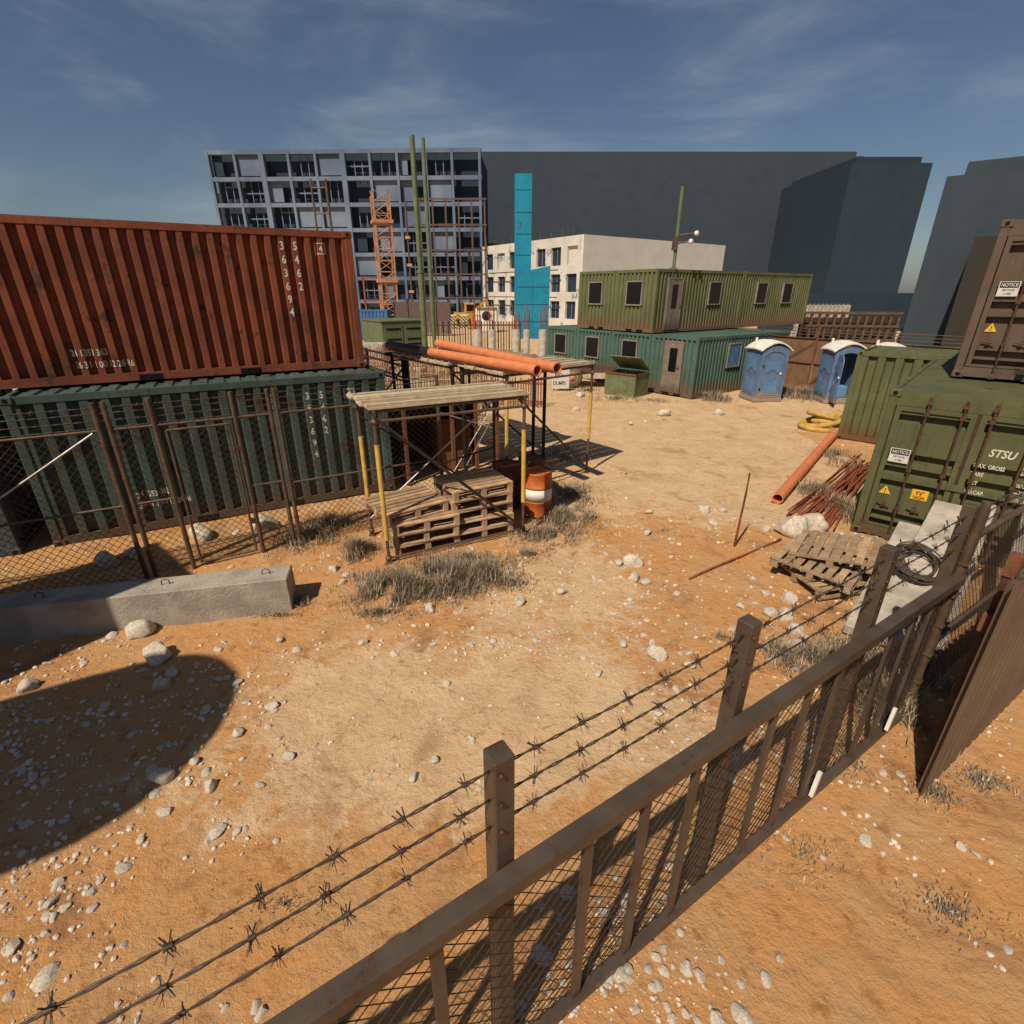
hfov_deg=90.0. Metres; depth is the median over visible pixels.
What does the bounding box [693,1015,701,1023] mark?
pebble
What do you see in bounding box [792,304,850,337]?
concrete parapet
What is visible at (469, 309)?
excavator
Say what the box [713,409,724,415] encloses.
stone
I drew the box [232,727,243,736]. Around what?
stone
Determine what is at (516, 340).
concrete column
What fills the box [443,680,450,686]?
pebble
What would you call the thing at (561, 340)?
window
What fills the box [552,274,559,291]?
window
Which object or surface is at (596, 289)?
window
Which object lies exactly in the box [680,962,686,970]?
pebble
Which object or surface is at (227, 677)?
pebble
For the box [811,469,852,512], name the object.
steel bar
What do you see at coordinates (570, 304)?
window
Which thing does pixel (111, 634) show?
pebble
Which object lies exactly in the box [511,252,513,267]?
window
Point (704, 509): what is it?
stone
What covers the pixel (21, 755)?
pebble
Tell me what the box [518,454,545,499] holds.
steel barrel
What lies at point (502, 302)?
window
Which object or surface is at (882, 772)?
pebble
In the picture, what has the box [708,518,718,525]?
stone
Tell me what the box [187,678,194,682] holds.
pebble
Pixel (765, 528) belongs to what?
stone
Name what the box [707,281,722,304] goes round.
window
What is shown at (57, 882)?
pebble
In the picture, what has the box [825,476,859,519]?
steel bar
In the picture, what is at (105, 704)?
pebble
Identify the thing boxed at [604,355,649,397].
rusty skip box
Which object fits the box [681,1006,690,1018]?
pebble
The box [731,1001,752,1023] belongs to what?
pebble
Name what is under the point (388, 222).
tower crane
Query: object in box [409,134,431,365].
green steel pole
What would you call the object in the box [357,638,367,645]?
stone
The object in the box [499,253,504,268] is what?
window
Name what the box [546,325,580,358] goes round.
container office
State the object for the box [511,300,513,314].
window
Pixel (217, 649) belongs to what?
pebble
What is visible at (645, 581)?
stone
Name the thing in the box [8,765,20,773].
pebble
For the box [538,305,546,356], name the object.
concrete column
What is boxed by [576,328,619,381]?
container office
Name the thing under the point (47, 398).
shipping container
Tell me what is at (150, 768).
pebble
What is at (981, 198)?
city block
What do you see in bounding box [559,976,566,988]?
pebble
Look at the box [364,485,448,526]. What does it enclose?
wooden pallet
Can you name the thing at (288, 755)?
stone
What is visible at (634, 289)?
window
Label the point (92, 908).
pebble
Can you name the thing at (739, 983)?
pebble
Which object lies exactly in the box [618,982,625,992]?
pebble
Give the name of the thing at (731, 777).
pebble
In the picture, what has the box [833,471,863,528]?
steel bar
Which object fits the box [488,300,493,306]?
window
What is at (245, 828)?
pebble
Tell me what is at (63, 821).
pebble
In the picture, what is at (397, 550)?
wooden pallet
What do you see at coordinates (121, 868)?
pebble
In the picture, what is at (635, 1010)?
pebble
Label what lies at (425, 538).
wooden pallet
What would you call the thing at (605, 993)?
pebble
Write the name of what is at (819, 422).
yellow hose coil
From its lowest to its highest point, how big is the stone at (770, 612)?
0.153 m
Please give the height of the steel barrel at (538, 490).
0.900 m
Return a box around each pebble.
[2,991,15,1002]
[4,738,12,745]
[6,938,20,957]
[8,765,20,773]
[14,753,24,759]
[16,848,26,857]
[17,766,26,774]
[19,818,33,829]
[26,856,37,863]
[28,771,38,782]
[32,962,59,992]
[40,777,50,783]
[40,929,49,936]
[42,894,59,908]
[42,911,49,921]
[43,717,54,722]
[49,912,57,922]
[50,877,64,891]
[57,818,69,824]
[58,772,67,778]
[59,901,72,912]
[79,660,87,664]
[81,720,90,726]
[86,885,97,895]
[86,903,98,913]
[95,711,102,717]
[96,876,104,885]
[99,701,110,707]
[106,631,116,638]
[114,863,131,874]
[119,940,128,948]
[120,775,131,781]
[130,730,137,734]
[136,807,144,813]
[136,836,144,844]
[146,764,158,773]
[149,789,160,798]
[155,807,172,816]
[156,744,164,749]
[165,742,173,747]
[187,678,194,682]
[200,706,211,715]
[201,767,210,776]
[203,836,210,844]
[208,822,226,840]
[213,646,222,652]
[214,676,222,681]
[220,1002,228,1013]
[222,675,230,680]
[231,678,242,686]
[232,827,241,835]
[242,825,248,831]
[250,999,261,1015]
[254,1005,267,1022]
[255,781,264,788]
[264,701,278,709]
[265,724,271,728]
[270,708,278,713]
[272,837,279,844]
[292,646,300,652]
[365,778,372,783]
[390,650,398,656]
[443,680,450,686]
[466,642,473,647]
[470,737,475,743]
[515,999,526,1011]
[518,1012,526,1020]
[525,988,532,999]
[529,943,553,966]
[539,902,546,911]
[544,972,550,979]
[546,987,552,996]
[556,915,562,923]
[559,885,575,900]
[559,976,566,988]
[564,960,571,970]
[599,906,607,916]
[602,988,607,997]
[603,982,609,988]
[605,975,613,985]
[614,973,622,982]
[615,965,633,984]
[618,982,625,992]
[620,891,627,905]
[624,962,632,974]
[631,1004,639,1014]
[644,963,653,974]
[648,982,657,992]
[650,951,660,962]
[654,978,663,991]
[657,964,669,977]
[659,943,666,953]
[663,1001,670,1013]
[667,863,672,870]
[667,1012,675,1023]
[672,685,680,692]
[673,591,679,595]
[676,927,683,936]
[680,959,692,977]
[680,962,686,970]
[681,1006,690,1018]
[693,967,704,982]
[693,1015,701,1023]
[709,1008,722,1023]
[718,954,724,964]
[726,772,736,782]
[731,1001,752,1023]
[736,978,744,988]
[760,970,771,987]
[775,954,784,962]
[782,834,789,841]
[804,742,813,751]
[859,833,871,847]
[878,769,887,776]
[895,770,905,777]
[955,840,966,851]
[970,849,982,858]
[1003,944,1012,954]
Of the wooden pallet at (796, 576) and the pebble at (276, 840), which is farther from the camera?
the wooden pallet at (796, 576)
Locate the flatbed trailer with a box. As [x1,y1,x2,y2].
[569,363,615,387]
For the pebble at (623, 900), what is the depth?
3.74 m
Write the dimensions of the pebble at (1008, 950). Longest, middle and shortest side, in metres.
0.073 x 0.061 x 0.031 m
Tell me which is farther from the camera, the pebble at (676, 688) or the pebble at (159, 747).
the pebble at (676, 688)
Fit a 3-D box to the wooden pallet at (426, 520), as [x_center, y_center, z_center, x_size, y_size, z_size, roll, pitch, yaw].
[-1.614,0.060,8.961,1.170,0.199,0.950,-11,25,-23]
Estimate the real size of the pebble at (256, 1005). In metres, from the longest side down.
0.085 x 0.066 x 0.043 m
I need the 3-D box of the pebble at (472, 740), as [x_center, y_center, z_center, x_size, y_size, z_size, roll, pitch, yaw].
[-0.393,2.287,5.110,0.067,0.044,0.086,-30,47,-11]
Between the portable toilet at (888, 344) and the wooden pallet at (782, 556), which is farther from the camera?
the portable toilet at (888, 344)
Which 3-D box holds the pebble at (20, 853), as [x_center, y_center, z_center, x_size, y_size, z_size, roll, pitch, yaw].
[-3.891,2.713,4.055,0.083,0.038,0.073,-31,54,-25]
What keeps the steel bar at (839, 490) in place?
on the steel bar at (824, 506)
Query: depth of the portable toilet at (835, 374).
20.36 m
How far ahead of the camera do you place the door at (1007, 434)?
8.02 m
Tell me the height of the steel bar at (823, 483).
0.114 m
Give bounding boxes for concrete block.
[363,342,387,370]
[397,366,426,386]
[410,380,434,387]
[485,377,512,386]
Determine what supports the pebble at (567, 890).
on the ground at (846, 957)
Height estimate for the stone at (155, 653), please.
0.253 m
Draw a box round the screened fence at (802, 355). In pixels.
[725,324,963,390]
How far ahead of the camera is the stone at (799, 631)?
6.69 m
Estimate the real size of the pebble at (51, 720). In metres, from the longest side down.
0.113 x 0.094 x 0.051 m
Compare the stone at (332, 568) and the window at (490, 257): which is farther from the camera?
the window at (490, 257)
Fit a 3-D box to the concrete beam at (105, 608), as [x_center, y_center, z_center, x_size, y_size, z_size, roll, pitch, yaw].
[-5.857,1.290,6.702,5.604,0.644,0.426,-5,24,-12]
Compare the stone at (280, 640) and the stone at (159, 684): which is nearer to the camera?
the stone at (159, 684)
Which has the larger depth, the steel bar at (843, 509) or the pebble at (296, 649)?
the steel bar at (843, 509)
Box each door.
[659,340,685,393]
[663,277,684,329]
[757,352,784,397]
[828,355,844,403]
[863,405,978,529]
[951,415,1023,556]
[965,236,1023,369]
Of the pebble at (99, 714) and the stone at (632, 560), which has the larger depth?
the stone at (632, 560)
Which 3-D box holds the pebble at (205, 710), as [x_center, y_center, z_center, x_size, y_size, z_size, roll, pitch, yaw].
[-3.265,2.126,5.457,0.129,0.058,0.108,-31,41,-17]
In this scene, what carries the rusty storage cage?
on the ground at (846, 957)
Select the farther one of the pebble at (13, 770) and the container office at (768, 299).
the container office at (768, 299)
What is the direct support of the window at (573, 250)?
in the white building at (567, 259)
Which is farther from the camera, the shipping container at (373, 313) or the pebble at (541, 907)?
the shipping container at (373, 313)
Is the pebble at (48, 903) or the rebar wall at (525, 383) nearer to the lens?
the pebble at (48, 903)
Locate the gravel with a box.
[0,395,1017,1023]
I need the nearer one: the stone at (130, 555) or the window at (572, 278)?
the stone at (130, 555)
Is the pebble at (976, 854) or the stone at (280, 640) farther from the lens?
the stone at (280, 640)
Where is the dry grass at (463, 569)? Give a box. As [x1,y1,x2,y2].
[7,383,1023,972]
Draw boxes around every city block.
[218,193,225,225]
[481,152,864,271]
[757,293,913,330]
[767,157,932,292]
[900,156,1023,347]
[941,236,997,348]
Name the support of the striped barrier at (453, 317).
on the ground at (846, 957)
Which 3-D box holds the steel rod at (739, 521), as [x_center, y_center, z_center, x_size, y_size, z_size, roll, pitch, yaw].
[3.885,0.015,8.666,0.065,1.431,0.045,0,23,0]
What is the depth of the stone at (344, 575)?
7.99 m
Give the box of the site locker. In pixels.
[360,318,421,364]
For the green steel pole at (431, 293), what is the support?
on the ground at (846, 957)
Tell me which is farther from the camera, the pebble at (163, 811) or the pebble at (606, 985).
the pebble at (163, 811)
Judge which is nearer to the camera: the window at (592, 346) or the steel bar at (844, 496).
the steel bar at (844, 496)
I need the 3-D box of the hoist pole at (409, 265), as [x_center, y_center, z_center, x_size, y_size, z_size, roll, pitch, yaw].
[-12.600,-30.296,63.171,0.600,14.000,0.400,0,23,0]
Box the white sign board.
[552,369,569,390]
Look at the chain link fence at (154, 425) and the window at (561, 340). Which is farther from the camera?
the window at (561, 340)
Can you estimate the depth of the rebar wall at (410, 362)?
21.09 m
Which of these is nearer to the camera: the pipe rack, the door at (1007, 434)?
the door at (1007, 434)
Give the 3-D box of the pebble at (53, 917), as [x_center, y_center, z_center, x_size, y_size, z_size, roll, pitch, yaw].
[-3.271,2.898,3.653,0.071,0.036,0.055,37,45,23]
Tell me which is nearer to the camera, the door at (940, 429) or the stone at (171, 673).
the stone at (171, 673)
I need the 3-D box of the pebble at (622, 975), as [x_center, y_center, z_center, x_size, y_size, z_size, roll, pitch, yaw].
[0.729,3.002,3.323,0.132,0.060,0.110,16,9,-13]
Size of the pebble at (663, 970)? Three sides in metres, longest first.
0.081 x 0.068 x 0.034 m
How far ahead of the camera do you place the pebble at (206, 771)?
4.76 m
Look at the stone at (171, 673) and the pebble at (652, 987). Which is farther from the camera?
the stone at (171, 673)
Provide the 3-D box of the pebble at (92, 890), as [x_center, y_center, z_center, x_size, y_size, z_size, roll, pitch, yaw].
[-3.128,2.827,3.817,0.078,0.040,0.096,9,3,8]
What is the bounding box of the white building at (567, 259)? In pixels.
[482,228,725,324]
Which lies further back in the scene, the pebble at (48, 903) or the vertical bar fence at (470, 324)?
the vertical bar fence at (470, 324)
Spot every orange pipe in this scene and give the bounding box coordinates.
[385,341,541,376]
[435,339,561,373]
[772,430,837,503]
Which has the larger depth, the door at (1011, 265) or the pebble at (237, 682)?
the door at (1011, 265)
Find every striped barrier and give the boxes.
[451,315,456,328]
[460,315,469,328]
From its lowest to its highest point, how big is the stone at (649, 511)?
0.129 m
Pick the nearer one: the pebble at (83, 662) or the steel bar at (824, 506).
the pebble at (83, 662)
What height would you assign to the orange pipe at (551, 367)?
0.210 m
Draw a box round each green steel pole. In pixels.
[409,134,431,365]
[421,137,436,347]
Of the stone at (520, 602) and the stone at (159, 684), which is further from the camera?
the stone at (520, 602)
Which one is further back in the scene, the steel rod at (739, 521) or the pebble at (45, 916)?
the steel rod at (739, 521)
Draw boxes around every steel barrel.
[492,459,519,508]
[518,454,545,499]
[525,466,551,517]
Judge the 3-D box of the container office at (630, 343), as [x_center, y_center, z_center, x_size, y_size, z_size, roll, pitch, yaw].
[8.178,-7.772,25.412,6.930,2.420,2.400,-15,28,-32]
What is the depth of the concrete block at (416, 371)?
23.34 m
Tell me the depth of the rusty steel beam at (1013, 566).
4.16 m
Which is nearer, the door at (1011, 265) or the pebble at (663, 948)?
the pebble at (663, 948)
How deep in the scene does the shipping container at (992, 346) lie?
9.16 m
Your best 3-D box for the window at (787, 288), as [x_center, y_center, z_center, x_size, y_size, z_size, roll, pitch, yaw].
[14.512,-11.567,27.050,0.940,1.000,0.120,-15,28,-32]
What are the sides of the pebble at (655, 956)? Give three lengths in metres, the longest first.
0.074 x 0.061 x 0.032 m
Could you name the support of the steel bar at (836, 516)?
on the ground at (846, 957)
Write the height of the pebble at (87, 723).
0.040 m
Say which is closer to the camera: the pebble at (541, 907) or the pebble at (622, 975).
the pebble at (622, 975)
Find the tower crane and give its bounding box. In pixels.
[370,188,397,314]
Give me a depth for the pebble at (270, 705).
5.51 m
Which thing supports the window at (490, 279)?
in the white building at (567, 259)
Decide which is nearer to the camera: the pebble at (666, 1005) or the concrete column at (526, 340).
the pebble at (666, 1005)
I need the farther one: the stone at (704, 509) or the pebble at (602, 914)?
the stone at (704, 509)
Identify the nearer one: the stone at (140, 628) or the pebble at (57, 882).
the pebble at (57, 882)
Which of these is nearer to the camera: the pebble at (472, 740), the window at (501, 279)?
the pebble at (472, 740)
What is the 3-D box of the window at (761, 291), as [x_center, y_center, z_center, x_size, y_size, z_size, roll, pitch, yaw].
[12.546,-11.023,25.784,0.940,1.000,0.120,-15,28,-32]
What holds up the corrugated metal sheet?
on the ground at (846, 957)
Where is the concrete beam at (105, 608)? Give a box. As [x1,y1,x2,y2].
[0,564,296,644]
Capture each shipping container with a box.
[0,214,365,388]
[0,364,395,546]
[0,389,44,556]
[359,309,391,339]
[836,345,959,442]
[850,357,1023,566]
[951,219,1023,381]
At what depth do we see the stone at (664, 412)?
18.32 m
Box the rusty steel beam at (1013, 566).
[917,551,1023,775]
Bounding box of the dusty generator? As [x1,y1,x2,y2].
[475,307,497,331]
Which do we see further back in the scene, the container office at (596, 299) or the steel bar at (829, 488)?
the container office at (596, 299)
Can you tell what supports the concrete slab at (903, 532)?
on the ground at (846, 957)
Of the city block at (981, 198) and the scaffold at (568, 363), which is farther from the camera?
the city block at (981, 198)
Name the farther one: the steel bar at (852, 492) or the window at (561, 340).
the window at (561, 340)
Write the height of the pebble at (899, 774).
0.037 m
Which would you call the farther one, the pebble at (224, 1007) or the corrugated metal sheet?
the corrugated metal sheet
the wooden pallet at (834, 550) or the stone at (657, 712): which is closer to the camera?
the stone at (657, 712)
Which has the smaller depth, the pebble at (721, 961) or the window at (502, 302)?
the pebble at (721, 961)
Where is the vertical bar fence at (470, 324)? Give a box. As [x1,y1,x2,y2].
[428,321,522,351]
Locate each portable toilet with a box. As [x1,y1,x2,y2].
[739,337,793,401]
[813,338,866,403]
[869,340,905,347]
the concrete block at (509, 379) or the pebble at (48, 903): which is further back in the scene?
the concrete block at (509, 379)
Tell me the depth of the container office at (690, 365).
21.82 m
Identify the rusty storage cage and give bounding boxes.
[388,401,499,485]
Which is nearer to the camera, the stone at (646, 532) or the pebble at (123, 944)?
the pebble at (123, 944)
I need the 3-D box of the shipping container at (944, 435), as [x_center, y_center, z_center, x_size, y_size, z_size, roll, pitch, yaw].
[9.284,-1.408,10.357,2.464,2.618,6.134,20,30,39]
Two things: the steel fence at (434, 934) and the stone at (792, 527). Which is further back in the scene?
the stone at (792, 527)
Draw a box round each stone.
[16,678,39,693]
[93,550,119,568]
[123,547,136,558]
[125,619,156,639]
[142,640,171,666]
[147,767,174,784]
[152,678,170,691]
[165,668,177,678]
[188,523,212,541]
[188,756,199,765]
[204,778,216,793]
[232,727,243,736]
[252,515,279,530]
[276,637,283,642]
[283,751,294,760]
[328,564,337,572]
[338,579,346,584]
[342,571,353,577]
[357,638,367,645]
[409,771,418,782]
[425,602,434,612]
[430,755,438,763]
[516,598,525,607]
[556,587,566,594]
[576,392,584,396]
[594,669,602,677]
[614,559,622,565]
[618,639,626,647]
[623,553,643,567]
[628,571,638,581]
[640,578,651,584]
[642,529,651,535]
[645,508,652,513]
[646,644,667,660]
[653,709,662,716]
[657,409,670,415]
[683,661,695,668]
[698,505,710,513]
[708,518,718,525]
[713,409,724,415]
[718,508,726,512]
[736,602,745,609]
[760,525,770,531]
[761,590,770,596]
[762,607,777,617]
[773,515,809,538]
[779,607,793,620]
[780,591,797,604]
[784,638,804,649]
[787,623,805,636]
[802,512,828,531]
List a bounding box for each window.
[488,254,492,269]
[488,277,492,291]
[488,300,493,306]
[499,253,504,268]
[499,277,504,291]
[500,300,504,314]
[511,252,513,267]
[511,276,513,291]
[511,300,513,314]
[538,249,545,266]
[551,301,558,317]
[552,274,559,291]
[553,247,560,265]
[554,333,567,353]
[567,301,574,318]
[568,274,576,291]
[569,246,577,264]
[585,336,600,358]
[588,281,604,304]
[621,339,638,356]
[625,281,644,305]
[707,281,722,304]
[725,342,742,367]
[753,282,768,303]
[779,283,793,302]
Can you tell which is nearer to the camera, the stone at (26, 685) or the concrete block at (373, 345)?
the stone at (26, 685)
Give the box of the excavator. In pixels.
[454,299,487,323]
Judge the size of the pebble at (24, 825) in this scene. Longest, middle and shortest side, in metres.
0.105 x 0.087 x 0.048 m
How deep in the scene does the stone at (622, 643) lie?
6.41 m
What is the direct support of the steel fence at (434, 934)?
on the ground at (846, 957)
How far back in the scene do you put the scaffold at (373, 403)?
8.34 m
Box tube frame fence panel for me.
[906,485,1023,705]
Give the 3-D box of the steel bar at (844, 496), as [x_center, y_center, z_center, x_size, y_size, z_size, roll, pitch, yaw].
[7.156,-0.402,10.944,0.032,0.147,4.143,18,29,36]
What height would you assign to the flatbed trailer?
0.950 m
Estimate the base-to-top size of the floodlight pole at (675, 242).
3.000 m
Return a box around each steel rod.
[689,538,781,578]
[733,473,750,546]
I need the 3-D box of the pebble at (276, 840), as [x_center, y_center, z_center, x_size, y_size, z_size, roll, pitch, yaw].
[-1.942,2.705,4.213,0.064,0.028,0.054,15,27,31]
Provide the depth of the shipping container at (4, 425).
9.02 m
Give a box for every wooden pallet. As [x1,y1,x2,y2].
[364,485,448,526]
[381,517,458,547]
[381,526,454,557]
[389,503,459,536]
[433,467,512,502]
[435,485,512,512]
[448,495,512,521]
[448,516,512,544]
[450,504,513,532]
[769,555,869,600]
[770,536,867,594]
[788,529,883,573]
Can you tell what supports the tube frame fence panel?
on the ground at (846, 957)
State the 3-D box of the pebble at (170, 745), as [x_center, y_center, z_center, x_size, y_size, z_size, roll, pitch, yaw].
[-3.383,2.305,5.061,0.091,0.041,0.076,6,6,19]
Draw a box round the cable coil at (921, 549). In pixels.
[894,541,941,585]
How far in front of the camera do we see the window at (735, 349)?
22.06 m
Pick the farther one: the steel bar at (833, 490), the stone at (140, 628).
the steel bar at (833, 490)
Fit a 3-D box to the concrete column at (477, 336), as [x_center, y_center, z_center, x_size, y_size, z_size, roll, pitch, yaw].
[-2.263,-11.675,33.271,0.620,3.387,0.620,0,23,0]
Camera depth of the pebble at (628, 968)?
3.33 m
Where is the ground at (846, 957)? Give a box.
[0,319,1023,1023]
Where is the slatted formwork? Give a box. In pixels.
[796,311,902,362]
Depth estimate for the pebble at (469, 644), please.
6.44 m
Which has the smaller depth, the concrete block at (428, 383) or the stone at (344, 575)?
the stone at (344, 575)
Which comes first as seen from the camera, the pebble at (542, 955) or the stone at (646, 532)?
the pebble at (542, 955)
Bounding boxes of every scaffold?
[346,381,530,564]
[361,277,388,308]
[389,345,537,471]
[418,198,487,311]
[458,355,594,478]
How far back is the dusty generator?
56.07 m
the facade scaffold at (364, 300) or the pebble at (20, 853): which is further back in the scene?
the facade scaffold at (364, 300)
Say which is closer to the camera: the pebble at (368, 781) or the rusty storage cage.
the pebble at (368, 781)
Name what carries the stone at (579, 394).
on the ground at (846, 957)
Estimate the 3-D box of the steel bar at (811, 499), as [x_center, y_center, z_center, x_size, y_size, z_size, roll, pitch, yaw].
[7.319,-0.615,11.643,4.786,0.082,0.032,-20,30,-38]
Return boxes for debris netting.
[393,300,450,335]
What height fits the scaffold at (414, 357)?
2.655 m
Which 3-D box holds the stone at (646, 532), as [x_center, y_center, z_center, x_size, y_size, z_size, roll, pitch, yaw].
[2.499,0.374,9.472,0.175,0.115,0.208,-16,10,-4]
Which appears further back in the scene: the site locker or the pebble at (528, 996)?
the site locker
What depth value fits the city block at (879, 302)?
57.39 m
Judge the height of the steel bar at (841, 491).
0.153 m
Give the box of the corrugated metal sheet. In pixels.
[917,573,1023,796]
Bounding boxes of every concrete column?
[472,304,481,346]
[488,304,494,348]
[512,306,519,351]
[523,304,529,353]
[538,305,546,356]
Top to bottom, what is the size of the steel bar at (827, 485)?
0.127 m
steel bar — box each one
[787,453,861,510]
[789,463,849,511]
[790,462,867,513]
[796,457,859,514]
[797,460,863,512]
[799,460,865,514]
[801,462,869,515]
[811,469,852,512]
[813,464,869,512]
[817,460,862,508]
[818,470,854,512]
[823,469,867,515]
[824,467,857,518]
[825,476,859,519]
[827,464,862,523]
[827,476,865,530]
[829,467,861,524]
[829,474,865,525]
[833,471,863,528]
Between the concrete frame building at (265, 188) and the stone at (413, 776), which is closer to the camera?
the stone at (413, 776)
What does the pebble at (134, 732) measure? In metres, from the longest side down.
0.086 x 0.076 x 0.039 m
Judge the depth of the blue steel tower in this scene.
46.80 m
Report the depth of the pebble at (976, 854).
4.05 m
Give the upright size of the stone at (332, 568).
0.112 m
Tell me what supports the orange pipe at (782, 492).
on the ground at (846, 957)
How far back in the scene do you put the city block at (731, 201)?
96.25 m
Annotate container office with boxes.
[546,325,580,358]
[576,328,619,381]
[577,270,615,329]
[609,328,742,371]
[612,268,745,332]
[648,328,790,398]
[737,272,812,326]
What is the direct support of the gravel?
on the ground at (846, 957)
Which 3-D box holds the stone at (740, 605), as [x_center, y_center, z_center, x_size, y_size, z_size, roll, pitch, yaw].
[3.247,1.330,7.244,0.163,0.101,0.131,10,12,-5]
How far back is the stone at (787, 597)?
7.37 m
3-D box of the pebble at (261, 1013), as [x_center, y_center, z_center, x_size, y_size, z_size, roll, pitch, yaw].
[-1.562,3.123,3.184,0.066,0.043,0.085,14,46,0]
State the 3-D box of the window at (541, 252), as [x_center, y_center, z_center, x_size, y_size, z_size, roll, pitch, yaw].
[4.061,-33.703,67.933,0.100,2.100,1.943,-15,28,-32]
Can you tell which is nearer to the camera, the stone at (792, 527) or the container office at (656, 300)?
the stone at (792, 527)
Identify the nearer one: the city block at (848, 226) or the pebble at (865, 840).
the pebble at (865, 840)
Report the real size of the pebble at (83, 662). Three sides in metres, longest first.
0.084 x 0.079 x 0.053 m
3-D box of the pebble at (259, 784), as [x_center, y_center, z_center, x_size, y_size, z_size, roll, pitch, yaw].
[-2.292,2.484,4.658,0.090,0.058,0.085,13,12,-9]
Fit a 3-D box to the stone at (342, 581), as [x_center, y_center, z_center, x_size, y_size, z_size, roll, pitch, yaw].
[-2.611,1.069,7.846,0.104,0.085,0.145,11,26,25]
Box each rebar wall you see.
[363,344,435,376]
[365,353,455,387]
[382,367,485,421]
[425,361,500,385]
[473,374,542,407]
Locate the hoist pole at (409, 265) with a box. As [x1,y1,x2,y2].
[404,201,413,301]
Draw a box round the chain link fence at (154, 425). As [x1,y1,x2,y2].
[0,375,443,593]
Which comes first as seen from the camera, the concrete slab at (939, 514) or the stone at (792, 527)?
the concrete slab at (939, 514)
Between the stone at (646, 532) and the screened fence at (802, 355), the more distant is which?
the screened fence at (802, 355)
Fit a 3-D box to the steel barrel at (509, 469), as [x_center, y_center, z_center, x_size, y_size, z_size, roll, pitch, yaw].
[-0.120,-0.574,10.583,0.592,0.900,0.592,-2,23,-5]
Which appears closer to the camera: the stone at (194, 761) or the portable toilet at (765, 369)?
the stone at (194, 761)
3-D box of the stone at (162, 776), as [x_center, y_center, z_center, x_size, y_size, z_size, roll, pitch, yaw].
[-3.214,2.420,4.690,0.216,0.153,0.182,7,9,-27]
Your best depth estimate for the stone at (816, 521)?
9.53 m
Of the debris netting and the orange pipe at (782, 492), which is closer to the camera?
the orange pipe at (782, 492)
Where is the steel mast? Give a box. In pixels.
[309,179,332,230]
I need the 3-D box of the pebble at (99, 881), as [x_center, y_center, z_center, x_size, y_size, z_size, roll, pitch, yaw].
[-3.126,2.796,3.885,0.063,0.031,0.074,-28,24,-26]
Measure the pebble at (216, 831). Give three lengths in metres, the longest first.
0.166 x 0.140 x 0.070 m
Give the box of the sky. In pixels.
[0,0,1023,292]
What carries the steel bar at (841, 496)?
on the steel bar
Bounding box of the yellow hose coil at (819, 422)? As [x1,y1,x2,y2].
[798,409,841,432]
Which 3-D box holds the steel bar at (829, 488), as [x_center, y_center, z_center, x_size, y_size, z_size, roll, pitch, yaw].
[7.215,-0.641,11.459,4.394,0.146,0.032,-21,31,-39]
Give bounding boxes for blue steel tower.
[514,173,549,338]
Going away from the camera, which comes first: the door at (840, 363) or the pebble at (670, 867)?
the pebble at (670, 867)
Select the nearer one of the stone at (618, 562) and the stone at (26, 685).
the stone at (26, 685)
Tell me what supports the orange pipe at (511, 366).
on the scaffold at (568, 363)
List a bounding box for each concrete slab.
[843,521,920,634]
[875,500,961,650]
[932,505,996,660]
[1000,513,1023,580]
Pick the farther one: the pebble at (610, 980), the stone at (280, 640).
the stone at (280, 640)
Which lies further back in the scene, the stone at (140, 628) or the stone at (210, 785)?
the stone at (140, 628)
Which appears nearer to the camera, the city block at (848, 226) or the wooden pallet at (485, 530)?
the wooden pallet at (485, 530)
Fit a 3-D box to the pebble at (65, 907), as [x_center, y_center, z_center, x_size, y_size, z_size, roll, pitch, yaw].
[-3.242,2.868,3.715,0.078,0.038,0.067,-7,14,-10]
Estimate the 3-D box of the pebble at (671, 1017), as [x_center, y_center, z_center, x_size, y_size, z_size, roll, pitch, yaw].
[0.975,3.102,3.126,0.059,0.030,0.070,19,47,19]
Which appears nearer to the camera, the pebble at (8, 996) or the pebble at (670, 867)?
the pebble at (8, 996)
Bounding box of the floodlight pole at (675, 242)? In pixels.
[669,186,698,268]
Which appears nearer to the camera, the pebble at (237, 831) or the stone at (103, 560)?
the pebble at (237, 831)
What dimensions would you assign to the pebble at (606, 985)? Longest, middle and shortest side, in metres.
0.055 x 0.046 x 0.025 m
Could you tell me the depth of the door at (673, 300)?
22.38 m
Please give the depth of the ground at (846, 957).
4.76 m
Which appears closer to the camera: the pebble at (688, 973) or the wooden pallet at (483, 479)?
the pebble at (688, 973)
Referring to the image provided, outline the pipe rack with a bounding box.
[363,348,410,389]
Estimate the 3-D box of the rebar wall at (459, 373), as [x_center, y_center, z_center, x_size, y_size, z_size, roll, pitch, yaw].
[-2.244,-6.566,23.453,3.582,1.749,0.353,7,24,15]
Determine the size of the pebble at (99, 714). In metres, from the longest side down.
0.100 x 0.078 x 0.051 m
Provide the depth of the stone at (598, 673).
5.92 m
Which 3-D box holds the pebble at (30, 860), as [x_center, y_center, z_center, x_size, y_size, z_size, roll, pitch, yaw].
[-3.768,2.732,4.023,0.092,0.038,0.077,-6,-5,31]
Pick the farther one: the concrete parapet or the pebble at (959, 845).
the concrete parapet
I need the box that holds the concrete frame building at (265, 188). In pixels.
[204,147,487,317]
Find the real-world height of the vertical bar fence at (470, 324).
2.150 m
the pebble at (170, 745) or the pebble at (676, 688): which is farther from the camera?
the pebble at (676, 688)
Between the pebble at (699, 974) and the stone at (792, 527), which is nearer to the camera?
the pebble at (699, 974)
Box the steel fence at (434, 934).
[20,502,980,1023]

